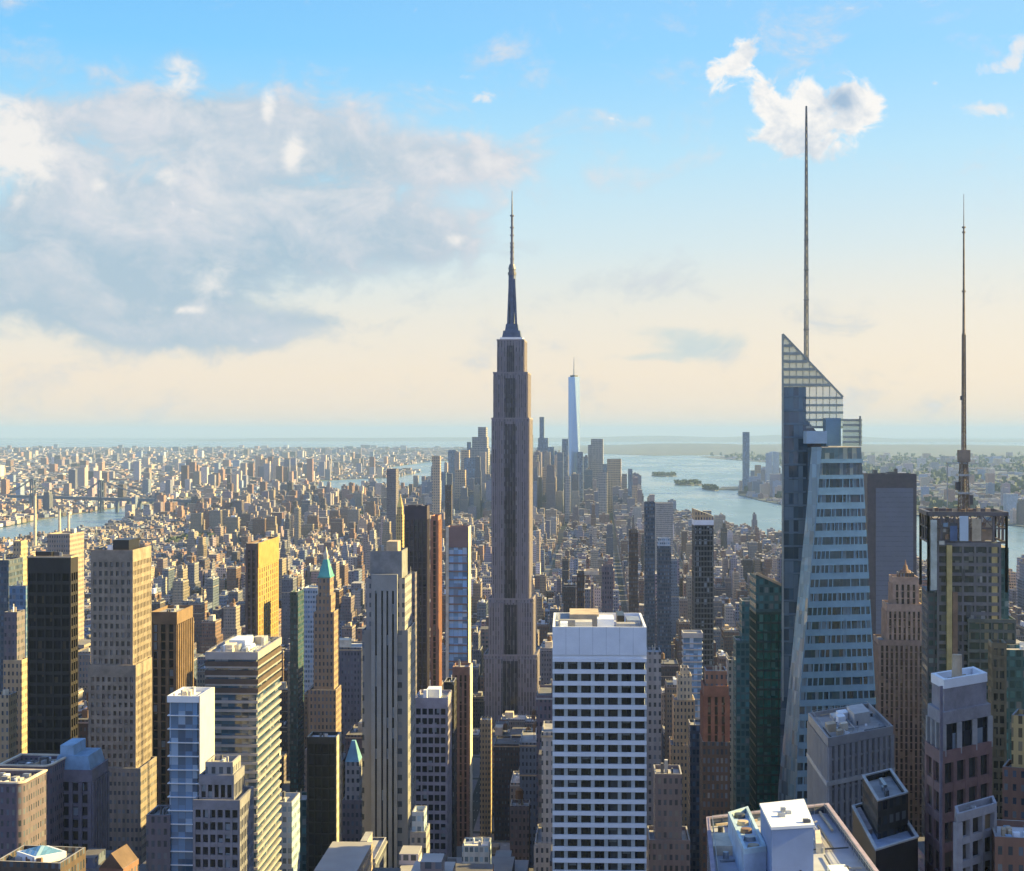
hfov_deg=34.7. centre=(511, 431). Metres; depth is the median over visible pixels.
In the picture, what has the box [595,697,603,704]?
window
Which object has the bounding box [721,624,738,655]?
building
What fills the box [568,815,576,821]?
window
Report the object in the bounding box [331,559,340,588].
building
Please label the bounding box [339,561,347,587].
building
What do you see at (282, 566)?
building
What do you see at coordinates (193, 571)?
building
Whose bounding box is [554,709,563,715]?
window
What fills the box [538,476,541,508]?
building
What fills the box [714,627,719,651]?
building
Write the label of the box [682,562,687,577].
building
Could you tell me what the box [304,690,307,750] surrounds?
building
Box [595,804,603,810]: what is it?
window
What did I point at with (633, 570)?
apartment tower
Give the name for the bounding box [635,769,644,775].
window
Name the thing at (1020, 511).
building
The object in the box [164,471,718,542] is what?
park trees
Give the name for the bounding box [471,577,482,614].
building
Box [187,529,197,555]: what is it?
building
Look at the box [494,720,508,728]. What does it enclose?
building
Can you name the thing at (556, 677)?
window
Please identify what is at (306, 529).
building
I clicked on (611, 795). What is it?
window
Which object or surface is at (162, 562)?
building
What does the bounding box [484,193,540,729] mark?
skyscraper
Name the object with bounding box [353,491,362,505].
building
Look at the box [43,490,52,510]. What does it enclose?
building
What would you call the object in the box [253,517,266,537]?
building
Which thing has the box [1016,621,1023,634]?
building
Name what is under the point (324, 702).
skyscraper
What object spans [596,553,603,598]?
building
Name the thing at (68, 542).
apartment tower
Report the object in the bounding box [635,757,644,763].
window
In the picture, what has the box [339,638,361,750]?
building
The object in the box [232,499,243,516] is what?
building
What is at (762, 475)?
skyscraper
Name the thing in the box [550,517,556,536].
building
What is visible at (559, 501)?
building
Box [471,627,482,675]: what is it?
building
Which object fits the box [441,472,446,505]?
skyscraper
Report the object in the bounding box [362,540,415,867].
skyscraper
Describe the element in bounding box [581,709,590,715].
window
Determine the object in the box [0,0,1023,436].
sky
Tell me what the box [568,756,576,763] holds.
window
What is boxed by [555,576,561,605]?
building
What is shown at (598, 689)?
window
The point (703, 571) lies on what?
skyscraper
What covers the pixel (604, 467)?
skyscraper
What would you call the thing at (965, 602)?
skyscraper
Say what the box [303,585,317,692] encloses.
office tower
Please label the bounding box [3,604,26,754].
apartment tower
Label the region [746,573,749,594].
building
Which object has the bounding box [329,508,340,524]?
building
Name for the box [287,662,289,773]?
building
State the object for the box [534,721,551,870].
building
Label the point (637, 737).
window
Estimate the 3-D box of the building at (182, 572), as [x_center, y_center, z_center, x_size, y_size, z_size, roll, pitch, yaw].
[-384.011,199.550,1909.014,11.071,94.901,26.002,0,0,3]
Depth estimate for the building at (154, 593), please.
1703.62 m
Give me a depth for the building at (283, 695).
1214.16 m
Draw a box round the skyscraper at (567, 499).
[565,476,569,523]
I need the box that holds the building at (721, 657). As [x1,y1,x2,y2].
[717,650,727,667]
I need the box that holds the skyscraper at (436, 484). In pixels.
[432,456,440,514]
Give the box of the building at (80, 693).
[78,688,83,701]
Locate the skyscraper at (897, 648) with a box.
[872,559,921,836]
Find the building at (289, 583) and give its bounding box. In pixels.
[281,570,297,647]
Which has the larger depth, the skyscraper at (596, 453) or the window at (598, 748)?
the skyscraper at (596, 453)
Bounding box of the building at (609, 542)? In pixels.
[606,520,612,557]
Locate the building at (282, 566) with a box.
[279,557,286,598]
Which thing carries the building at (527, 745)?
on the street at (476, 793)
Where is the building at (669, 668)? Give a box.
[661,652,678,686]
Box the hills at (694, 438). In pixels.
[186,435,992,440]
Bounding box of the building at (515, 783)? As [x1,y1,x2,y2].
[510,771,519,803]
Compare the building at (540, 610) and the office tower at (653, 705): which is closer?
the office tower at (653, 705)
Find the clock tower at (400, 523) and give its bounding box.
[396,494,403,547]
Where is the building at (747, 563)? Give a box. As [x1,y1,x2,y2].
[742,556,752,582]
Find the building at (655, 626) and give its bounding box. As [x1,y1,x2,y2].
[655,597,656,646]
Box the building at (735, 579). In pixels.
[732,568,738,601]
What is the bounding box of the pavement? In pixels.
[280,545,740,839]
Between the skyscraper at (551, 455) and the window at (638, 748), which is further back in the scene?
the skyscraper at (551, 455)
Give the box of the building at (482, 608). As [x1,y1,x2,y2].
[477,595,487,620]
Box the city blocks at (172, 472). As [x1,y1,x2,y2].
[0,444,557,526]
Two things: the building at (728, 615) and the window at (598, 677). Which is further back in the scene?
the building at (728, 615)
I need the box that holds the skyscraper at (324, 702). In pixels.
[308,547,340,734]
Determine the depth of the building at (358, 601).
1917.84 m
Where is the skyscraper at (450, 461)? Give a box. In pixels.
[448,450,460,480]
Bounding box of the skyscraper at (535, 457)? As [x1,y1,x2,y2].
[533,455,537,461]
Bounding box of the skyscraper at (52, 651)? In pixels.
[27,551,78,753]
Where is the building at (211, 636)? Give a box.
[200,612,222,653]
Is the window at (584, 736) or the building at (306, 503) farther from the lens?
the building at (306, 503)
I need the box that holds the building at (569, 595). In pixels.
[563,582,575,612]
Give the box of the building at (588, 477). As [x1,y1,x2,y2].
[585,467,591,489]
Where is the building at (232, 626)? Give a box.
[222,598,241,641]
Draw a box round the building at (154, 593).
[151,588,160,600]
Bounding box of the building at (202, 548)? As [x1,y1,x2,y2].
[197,533,206,557]
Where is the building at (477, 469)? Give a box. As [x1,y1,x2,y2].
[475,456,480,489]
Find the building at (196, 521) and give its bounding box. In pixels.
[190,511,202,532]
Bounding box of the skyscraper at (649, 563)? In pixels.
[644,501,654,646]
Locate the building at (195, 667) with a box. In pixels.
[194,656,196,678]
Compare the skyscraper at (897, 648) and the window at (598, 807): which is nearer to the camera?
the window at (598, 807)
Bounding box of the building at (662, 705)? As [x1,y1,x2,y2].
[661,685,664,761]
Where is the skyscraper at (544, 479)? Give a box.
[543,468,546,494]
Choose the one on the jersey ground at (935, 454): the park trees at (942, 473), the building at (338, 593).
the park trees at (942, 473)
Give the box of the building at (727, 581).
[724,573,730,597]
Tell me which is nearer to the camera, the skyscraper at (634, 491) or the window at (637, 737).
the window at (637, 737)
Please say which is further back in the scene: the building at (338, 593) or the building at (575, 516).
the building at (575, 516)
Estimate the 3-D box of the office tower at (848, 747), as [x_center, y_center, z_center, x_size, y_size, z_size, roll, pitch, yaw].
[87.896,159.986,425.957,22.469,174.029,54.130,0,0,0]
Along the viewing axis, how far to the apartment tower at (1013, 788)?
400.39 m
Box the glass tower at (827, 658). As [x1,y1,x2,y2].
[778,106,875,804]
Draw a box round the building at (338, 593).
[334,588,342,619]
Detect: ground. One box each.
[0,439,1023,441]
[3,460,444,526]
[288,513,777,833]
[675,484,701,485]
[700,452,1023,526]
[718,486,738,490]
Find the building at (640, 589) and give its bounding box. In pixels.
[638,572,643,612]
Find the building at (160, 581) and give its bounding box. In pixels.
[153,572,166,597]
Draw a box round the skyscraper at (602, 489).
[598,472,606,513]
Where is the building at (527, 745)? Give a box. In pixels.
[519,721,535,867]
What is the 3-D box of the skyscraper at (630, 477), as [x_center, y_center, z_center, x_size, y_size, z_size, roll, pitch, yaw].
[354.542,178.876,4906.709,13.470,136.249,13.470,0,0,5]
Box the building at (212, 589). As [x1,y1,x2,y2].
[206,575,218,613]
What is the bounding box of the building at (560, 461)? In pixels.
[557,450,563,494]
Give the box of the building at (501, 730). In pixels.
[492,722,511,736]
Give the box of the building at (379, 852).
[360,832,386,867]
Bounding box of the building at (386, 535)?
[382,519,391,547]
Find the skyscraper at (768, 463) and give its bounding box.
[766,453,771,479]
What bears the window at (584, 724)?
in the office tower at (599, 741)
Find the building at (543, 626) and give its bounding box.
[537,616,549,645]
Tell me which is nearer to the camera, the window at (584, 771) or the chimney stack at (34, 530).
the window at (584, 771)
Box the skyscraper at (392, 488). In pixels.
[387,469,398,539]
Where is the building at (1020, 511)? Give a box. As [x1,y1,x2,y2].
[1017,499,1023,523]
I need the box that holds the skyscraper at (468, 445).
[467,442,470,449]
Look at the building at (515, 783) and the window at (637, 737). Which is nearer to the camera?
the window at (637, 737)
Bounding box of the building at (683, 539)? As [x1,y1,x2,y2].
[681,527,686,559]
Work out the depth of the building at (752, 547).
3024.20 m
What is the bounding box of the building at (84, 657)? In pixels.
[78,646,90,699]
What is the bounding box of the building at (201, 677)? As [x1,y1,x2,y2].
[197,663,206,686]
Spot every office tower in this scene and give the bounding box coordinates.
[0,845,85,870]
[9,581,26,656]
[56,738,108,850]
[167,686,214,870]
[205,634,281,870]
[290,587,303,791]
[296,789,306,870]
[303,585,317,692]
[307,731,340,870]
[408,567,416,694]
[416,686,451,856]
[444,675,456,856]
[446,525,470,677]
[552,608,646,870]
[647,645,660,825]
[682,630,702,718]
[706,799,878,870]
[733,598,749,809]
[806,701,894,833]
[852,768,918,870]
[925,654,992,870]
[953,795,996,870]
[1007,642,1023,759]
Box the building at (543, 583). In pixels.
[540,573,545,596]
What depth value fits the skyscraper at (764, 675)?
660.50 m
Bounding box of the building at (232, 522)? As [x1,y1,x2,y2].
[226,514,239,533]
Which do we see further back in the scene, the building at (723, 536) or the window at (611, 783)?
the building at (723, 536)
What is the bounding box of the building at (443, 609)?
[442,587,445,632]
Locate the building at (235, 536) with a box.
[232,530,239,545]
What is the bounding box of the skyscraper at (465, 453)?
[461,450,469,469]
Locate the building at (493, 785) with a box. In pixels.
[492,753,493,816]
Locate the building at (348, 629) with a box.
[341,622,356,640]
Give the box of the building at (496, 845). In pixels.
[491,840,509,855]
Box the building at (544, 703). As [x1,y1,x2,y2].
[536,685,551,829]
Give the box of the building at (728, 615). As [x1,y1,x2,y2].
[722,599,735,626]
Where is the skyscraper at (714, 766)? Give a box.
[699,664,729,870]
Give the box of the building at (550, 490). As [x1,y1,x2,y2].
[546,464,555,509]
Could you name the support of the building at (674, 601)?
on the street at (476, 793)
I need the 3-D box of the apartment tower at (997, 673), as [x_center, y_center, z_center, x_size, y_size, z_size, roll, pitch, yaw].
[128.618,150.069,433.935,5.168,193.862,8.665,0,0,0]
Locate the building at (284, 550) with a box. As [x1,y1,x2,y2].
[280,540,288,557]
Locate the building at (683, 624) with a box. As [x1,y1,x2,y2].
[675,617,689,671]
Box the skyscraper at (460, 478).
[455,470,465,509]
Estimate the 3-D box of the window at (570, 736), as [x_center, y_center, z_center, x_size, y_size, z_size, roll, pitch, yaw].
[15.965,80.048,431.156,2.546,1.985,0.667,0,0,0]
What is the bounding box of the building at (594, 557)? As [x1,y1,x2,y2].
[590,545,597,576]
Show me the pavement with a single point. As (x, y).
(285, 786)
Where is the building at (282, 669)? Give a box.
[280,650,283,681]
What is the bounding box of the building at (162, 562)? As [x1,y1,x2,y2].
[155,557,169,577]
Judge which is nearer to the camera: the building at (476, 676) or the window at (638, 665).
the window at (638, 665)
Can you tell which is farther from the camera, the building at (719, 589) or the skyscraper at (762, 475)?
the skyscraper at (762, 475)
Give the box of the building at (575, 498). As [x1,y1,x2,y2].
[571,491,579,512]
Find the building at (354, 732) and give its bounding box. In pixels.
[345,719,361,756]
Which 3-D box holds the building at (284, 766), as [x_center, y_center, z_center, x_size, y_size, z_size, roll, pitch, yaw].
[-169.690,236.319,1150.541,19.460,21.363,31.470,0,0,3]
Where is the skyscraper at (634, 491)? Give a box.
[632,485,636,503]
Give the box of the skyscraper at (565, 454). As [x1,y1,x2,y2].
[562,439,567,483]
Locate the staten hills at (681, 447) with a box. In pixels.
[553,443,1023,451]
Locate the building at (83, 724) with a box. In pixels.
[78,702,87,747]
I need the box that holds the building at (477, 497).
[474,483,480,519]
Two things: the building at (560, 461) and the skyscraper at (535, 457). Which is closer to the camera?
the building at (560, 461)
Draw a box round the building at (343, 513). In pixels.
[340,506,349,525]
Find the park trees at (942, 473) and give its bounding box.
[710,451,1023,516]
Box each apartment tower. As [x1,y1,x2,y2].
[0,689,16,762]
[0,753,65,845]
[0,768,47,857]
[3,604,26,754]
[5,540,27,584]
[47,528,83,638]
[146,805,170,870]
[193,755,253,870]
[280,791,299,870]
[342,740,361,841]
[410,805,429,856]
[462,837,490,863]
[480,716,491,835]
[510,787,529,867]
[577,569,598,607]
[602,564,612,612]
[629,529,637,612]
[647,759,689,870]
[655,502,672,570]
[688,719,699,870]
[726,656,732,810]
[919,587,921,602]
[988,633,1006,819]
[992,819,1023,870]
[1002,709,1023,820]
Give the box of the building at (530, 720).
[525,709,535,727]
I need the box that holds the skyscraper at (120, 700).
[88,537,156,865]
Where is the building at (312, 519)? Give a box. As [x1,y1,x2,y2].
[307,512,318,526]
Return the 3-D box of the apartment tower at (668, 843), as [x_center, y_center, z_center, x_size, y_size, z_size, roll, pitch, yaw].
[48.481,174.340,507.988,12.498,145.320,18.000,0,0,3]
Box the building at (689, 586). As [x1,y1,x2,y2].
[686,570,691,629]
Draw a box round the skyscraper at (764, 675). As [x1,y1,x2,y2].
[749,572,780,811]
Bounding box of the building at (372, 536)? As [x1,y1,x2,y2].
[369,527,376,548]
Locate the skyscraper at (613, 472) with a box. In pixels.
[607,459,620,512]
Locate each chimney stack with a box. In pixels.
[33,494,36,545]
[58,509,60,531]
[67,513,69,530]
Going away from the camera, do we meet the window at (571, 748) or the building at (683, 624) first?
the window at (571, 748)
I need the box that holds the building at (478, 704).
[473,691,483,727]
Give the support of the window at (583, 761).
in the office tower at (599, 741)
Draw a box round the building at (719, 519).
[714,513,725,534]
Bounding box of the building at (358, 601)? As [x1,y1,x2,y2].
[352,588,363,616]
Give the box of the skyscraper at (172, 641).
[151,605,193,804]
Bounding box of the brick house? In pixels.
[99,844,138,870]
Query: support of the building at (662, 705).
on the street at (476, 793)
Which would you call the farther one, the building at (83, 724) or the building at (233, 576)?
the building at (233, 576)
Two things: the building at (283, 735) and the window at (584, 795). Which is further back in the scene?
the building at (283, 735)
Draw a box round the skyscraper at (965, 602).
[918,202,1015,836]
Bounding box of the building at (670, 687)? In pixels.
[665,672,676,764]
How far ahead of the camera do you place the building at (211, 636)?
1453.94 m
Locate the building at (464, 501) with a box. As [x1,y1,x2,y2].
[460,486,468,512]
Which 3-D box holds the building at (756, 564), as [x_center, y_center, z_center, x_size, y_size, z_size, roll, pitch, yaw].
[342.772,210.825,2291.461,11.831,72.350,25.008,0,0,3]
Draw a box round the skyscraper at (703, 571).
[692,508,713,678]
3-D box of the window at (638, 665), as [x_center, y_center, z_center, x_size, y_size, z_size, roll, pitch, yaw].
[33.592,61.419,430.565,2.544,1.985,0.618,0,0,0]
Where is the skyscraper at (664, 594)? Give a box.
[657,537,670,658]
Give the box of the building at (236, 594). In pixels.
[228,588,241,603]
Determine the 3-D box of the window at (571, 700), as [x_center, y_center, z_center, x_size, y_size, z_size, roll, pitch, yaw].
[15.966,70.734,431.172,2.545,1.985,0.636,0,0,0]
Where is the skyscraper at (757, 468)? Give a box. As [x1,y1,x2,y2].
[755,465,760,475]
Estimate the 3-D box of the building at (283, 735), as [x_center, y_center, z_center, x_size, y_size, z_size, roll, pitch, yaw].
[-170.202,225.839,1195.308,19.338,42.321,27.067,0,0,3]
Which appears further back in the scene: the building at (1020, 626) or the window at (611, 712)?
the building at (1020, 626)
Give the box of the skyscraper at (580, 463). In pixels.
[577,452,582,502]
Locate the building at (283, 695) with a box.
[280,682,286,718]
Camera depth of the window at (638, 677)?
430.27 m
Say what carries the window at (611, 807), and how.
in the office tower at (599, 741)
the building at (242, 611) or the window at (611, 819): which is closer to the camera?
the window at (611, 819)
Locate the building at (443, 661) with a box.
[442,639,445,689]
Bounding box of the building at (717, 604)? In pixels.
[714,596,721,615]
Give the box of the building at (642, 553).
[641,533,643,571]
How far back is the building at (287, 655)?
1494.81 m
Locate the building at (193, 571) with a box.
[187,556,200,595]
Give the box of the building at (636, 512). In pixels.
[632,504,641,523]
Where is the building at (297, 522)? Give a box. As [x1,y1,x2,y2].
[294,504,300,544]
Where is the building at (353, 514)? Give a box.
[347,507,359,528]
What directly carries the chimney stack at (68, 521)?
on the street at (476, 793)
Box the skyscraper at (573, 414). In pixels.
[568,368,579,512]
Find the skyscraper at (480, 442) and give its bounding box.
[470,427,489,473]
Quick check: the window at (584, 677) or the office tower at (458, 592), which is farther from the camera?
the office tower at (458, 592)
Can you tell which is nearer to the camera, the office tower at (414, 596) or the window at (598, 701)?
the window at (598, 701)
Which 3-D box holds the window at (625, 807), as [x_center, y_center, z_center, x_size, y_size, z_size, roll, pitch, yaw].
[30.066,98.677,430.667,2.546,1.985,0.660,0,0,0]
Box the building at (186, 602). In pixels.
[182,599,192,604]
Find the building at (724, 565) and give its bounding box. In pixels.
[722,557,727,584]
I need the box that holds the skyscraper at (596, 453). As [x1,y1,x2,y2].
[588,439,603,487]
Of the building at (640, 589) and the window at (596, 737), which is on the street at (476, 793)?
the building at (640, 589)
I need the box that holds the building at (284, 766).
[280,751,288,786]
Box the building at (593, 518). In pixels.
[591,501,595,526]
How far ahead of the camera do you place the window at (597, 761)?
430.59 m
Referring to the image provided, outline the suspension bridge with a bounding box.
[7,478,197,511]
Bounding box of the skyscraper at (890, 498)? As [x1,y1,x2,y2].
[863,468,916,639]
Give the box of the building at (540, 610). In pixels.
[537,593,544,621]
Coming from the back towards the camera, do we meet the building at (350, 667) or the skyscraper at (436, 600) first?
the skyscraper at (436, 600)
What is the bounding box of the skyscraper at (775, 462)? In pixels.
[773,452,778,473]
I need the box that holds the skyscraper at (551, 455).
[550,447,553,464]
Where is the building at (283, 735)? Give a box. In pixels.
[280,712,286,750]
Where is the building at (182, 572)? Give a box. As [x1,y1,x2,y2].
[177,562,189,595]
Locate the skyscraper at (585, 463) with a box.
[583,458,587,480]
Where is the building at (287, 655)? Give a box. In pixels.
[285,644,289,668]
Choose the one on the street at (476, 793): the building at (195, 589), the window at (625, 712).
the building at (195, 589)
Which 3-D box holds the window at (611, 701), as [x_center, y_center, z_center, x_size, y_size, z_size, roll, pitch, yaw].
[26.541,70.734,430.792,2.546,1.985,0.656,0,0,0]
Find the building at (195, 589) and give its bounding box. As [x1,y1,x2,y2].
[191,586,201,594]
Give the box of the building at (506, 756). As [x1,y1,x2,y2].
[494,735,520,840]
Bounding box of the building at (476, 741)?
[473,728,479,754]
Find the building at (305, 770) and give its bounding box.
[304,683,313,791]
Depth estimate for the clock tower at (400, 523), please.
1650.09 m
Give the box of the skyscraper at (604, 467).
[603,464,606,471]
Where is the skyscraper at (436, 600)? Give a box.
[430,514,441,685]
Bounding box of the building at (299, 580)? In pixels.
[295,571,301,588]
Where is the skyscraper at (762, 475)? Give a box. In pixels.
[761,470,764,482]
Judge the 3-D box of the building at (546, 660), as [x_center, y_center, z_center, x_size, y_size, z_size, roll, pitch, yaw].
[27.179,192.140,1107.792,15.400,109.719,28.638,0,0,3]
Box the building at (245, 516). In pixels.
[240,511,252,525]
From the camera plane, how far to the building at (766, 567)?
2249.19 m
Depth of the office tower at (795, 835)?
250.53 m
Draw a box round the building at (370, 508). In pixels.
[365,501,375,515]
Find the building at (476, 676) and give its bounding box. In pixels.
[472,660,480,692]
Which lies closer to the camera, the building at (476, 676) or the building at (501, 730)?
the building at (501, 730)
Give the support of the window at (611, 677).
in the office tower at (599, 741)
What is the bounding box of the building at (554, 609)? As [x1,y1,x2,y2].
[550,605,559,632]
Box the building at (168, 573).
[162,567,174,590]
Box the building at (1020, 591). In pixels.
[1017,558,1023,610]
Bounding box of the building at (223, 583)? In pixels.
[219,574,226,594]
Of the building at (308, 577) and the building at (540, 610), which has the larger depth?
the building at (308, 577)
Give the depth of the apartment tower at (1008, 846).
300.82 m
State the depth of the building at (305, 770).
866.13 m
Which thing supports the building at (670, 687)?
on the street at (476, 793)
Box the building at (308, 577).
[305,563,312,584]
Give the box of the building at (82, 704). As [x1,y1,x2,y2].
[78,692,87,714]
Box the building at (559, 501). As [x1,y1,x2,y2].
[556,491,562,513]
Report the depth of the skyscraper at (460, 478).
4600.37 m
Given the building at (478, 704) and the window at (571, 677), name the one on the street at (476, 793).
the building at (478, 704)
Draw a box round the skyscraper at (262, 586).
[245,536,278,636]
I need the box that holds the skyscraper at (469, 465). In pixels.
[464,458,474,484]
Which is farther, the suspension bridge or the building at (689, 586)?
the suspension bridge
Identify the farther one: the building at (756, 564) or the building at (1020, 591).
the building at (756, 564)
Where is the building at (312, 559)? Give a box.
[305,552,316,567]
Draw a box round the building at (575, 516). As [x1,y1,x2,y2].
[571,505,579,527]
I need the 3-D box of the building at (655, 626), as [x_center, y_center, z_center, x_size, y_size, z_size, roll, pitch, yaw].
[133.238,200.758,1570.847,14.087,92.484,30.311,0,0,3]
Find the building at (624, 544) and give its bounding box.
[621,536,627,564]
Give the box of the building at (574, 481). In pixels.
[571,472,578,495]
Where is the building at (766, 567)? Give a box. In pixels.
[762,555,771,576]
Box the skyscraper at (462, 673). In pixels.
[452,660,472,845]
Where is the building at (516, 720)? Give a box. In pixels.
[501,711,526,728]
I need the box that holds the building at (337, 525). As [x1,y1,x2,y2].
[330,517,343,540]
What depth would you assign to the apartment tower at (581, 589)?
1020.98 m
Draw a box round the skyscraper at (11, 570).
[0,554,22,690]
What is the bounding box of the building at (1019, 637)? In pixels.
[1016,626,1023,641]
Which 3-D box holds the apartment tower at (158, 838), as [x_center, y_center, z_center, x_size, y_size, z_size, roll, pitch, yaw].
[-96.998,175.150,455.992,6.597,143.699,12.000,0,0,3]
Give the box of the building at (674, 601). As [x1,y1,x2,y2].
[671,555,678,641]
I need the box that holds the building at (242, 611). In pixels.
[236,601,244,625]
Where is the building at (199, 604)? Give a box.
[189,597,207,653]
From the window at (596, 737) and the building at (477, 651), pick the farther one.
the building at (477, 651)
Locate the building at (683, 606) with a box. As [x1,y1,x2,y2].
[676,596,687,633]
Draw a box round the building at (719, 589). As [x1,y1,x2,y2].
[714,584,725,596]
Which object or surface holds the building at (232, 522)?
on the street at (476, 793)
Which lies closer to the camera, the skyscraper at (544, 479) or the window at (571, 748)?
the window at (571, 748)
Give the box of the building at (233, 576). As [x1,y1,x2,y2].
[227,561,240,590]
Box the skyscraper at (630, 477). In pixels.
[628,469,632,496]
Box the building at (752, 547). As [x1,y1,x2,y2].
[748,539,756,558]
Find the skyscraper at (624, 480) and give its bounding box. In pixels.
[622,474,626,489]
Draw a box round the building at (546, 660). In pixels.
[540,635,552,684]
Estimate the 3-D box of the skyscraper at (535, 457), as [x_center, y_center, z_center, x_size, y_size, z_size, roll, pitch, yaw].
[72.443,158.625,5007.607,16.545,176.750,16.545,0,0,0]
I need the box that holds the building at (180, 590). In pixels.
[172,578,188,604]
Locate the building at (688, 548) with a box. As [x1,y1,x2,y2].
[686,541,691,561]
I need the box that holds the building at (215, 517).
[209,507,221,528]
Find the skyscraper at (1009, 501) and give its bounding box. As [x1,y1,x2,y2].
[1003,493,1017,514]
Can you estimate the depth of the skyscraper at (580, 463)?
4899.87 m
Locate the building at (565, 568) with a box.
[562,556,568,602]
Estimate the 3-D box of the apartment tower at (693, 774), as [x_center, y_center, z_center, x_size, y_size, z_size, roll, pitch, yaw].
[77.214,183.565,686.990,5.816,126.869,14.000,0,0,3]
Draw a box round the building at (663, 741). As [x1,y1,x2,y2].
[662,724,664,761]
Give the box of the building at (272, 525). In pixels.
[265,513,277,533]
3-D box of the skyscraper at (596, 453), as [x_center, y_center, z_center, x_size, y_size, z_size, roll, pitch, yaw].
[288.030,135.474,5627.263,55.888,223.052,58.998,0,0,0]
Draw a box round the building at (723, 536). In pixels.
[721,520,726,548]
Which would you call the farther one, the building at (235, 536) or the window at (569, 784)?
the building at (235, 536)
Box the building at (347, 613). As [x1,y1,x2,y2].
[340,589,355,623]
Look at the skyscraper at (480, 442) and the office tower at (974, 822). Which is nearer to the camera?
the office tower at (974, 822)
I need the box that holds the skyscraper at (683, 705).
[669,665,694,828]
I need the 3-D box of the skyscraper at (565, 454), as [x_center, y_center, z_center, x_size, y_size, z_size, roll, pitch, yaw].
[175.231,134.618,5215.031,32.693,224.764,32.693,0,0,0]
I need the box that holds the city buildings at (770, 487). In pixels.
[714,451,1023,523]
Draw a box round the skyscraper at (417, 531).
[404,505,429,692]
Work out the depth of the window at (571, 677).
430.90 m
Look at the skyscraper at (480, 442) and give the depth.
5300.99 m
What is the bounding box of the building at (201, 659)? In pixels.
[197,653,206,666]
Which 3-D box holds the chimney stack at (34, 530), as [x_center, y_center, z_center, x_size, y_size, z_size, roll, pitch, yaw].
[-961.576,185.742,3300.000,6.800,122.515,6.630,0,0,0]
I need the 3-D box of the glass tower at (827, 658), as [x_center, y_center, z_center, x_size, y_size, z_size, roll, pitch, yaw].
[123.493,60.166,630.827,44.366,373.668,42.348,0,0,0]
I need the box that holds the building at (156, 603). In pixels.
[151,594,164,610]
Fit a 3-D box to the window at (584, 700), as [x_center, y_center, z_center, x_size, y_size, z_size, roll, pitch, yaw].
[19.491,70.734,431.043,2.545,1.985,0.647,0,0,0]
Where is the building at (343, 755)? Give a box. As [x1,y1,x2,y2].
[341,742,345,825]
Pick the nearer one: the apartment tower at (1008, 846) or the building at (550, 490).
the apartment tower at (1008, 846)
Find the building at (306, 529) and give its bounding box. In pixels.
[301,524,313,534]
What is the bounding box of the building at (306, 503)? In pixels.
[301,498,311,514]
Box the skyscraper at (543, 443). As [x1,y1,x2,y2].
[537,417,549,451]
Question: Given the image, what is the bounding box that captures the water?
[0,437,1023,571]
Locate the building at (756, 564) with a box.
[753,557,761,573]
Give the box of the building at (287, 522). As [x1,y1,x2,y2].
[285,512,290,535]
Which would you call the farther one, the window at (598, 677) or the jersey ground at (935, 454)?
the jersey ground at (935, 454)
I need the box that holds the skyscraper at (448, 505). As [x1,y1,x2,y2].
[445,485,451,580]
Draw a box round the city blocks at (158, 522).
[0,450,1023,870]
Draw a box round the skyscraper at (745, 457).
[742,432,749,490]
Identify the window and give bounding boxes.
[554,662,563,668]
[554,674,563,680]
[554,685,563,692]
[554,697,563,703]
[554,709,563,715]
[554,721,563,727]
[554,733,563,739]
[554,744,563,751]
[554,756,563,762]
[554,768,563,774]
[554,780,563,786]
[554,792,563,798]
[554,804,563,810]
[554,815,563,821]
[568,662,576,668]
[568,674,576,680]
[568,686,576,692]
[568,697,576,704]
[568,709,576,715]
[568,721,576,727]
[568,733,576,739]
[568,745,576,751]
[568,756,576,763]
[568,768,576,774]
[568,780,576,786]
[568,792,576,798]
[568,804,576,810]
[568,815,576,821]
[581,662,590,668]
[581,674,590,680]
[581,686,590,692]
[581,697,590,704]
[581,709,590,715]
[581,721,590,727]
[581,733,590,739]
[581,745,590,751]
[581,756,590,763]
[581,768,590,774]
[581,780,590,786]
[581,792,590,798]
[581,804,590,810]
[581,816,590,822]
[595,662,603,668]
[595,674,603,680]
[595,686,603,692]
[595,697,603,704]
[595,709,603,715]
[595,721,603,727]
[595,733,603,739]
[595,745,603,751]
[595,757,603,763]
[595,768,603,774]
[595,780,603,786]
[595,792,603,798]
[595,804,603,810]
[595,816,603,822]
[608,662,617,668]
[608,674,617,680]
[608,686,617,692]
[608,698,617,704]
[608,709,617,716]
[608,721,617,727]
[608,733,617,739]
[608,745,617,751]
[608,757,617,763]
[608,768,617,775]
[608,780,617,786]
[608,792,617,798]
[608,804,617,810]
[608,816,617,822]
[622,662,630,668]
[622,674,630,680]
[622,686,630,692]
[622,698,630,704]
[622,709,630,716]
[622,721,630,727]
[622,733,630,739]
[622,745,630,751]
[622,757,630,763]
[622,769,630,775]
[622,780,630,786]
[622,792,630,798]
[622,804,630,810]
[622,816,630,822]
[635,662,644,668]
[635,674,644,680]
[635,686,644,692]
[635,698,644,704]
[635,710,644,716]
[635,721,644,728]
[635,733,644,739]
[635,745,644,751]
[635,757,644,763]
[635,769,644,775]
[635,781,644,787]
[635,792,644,798]
[635,804,644,810]
[635,816,644,822]

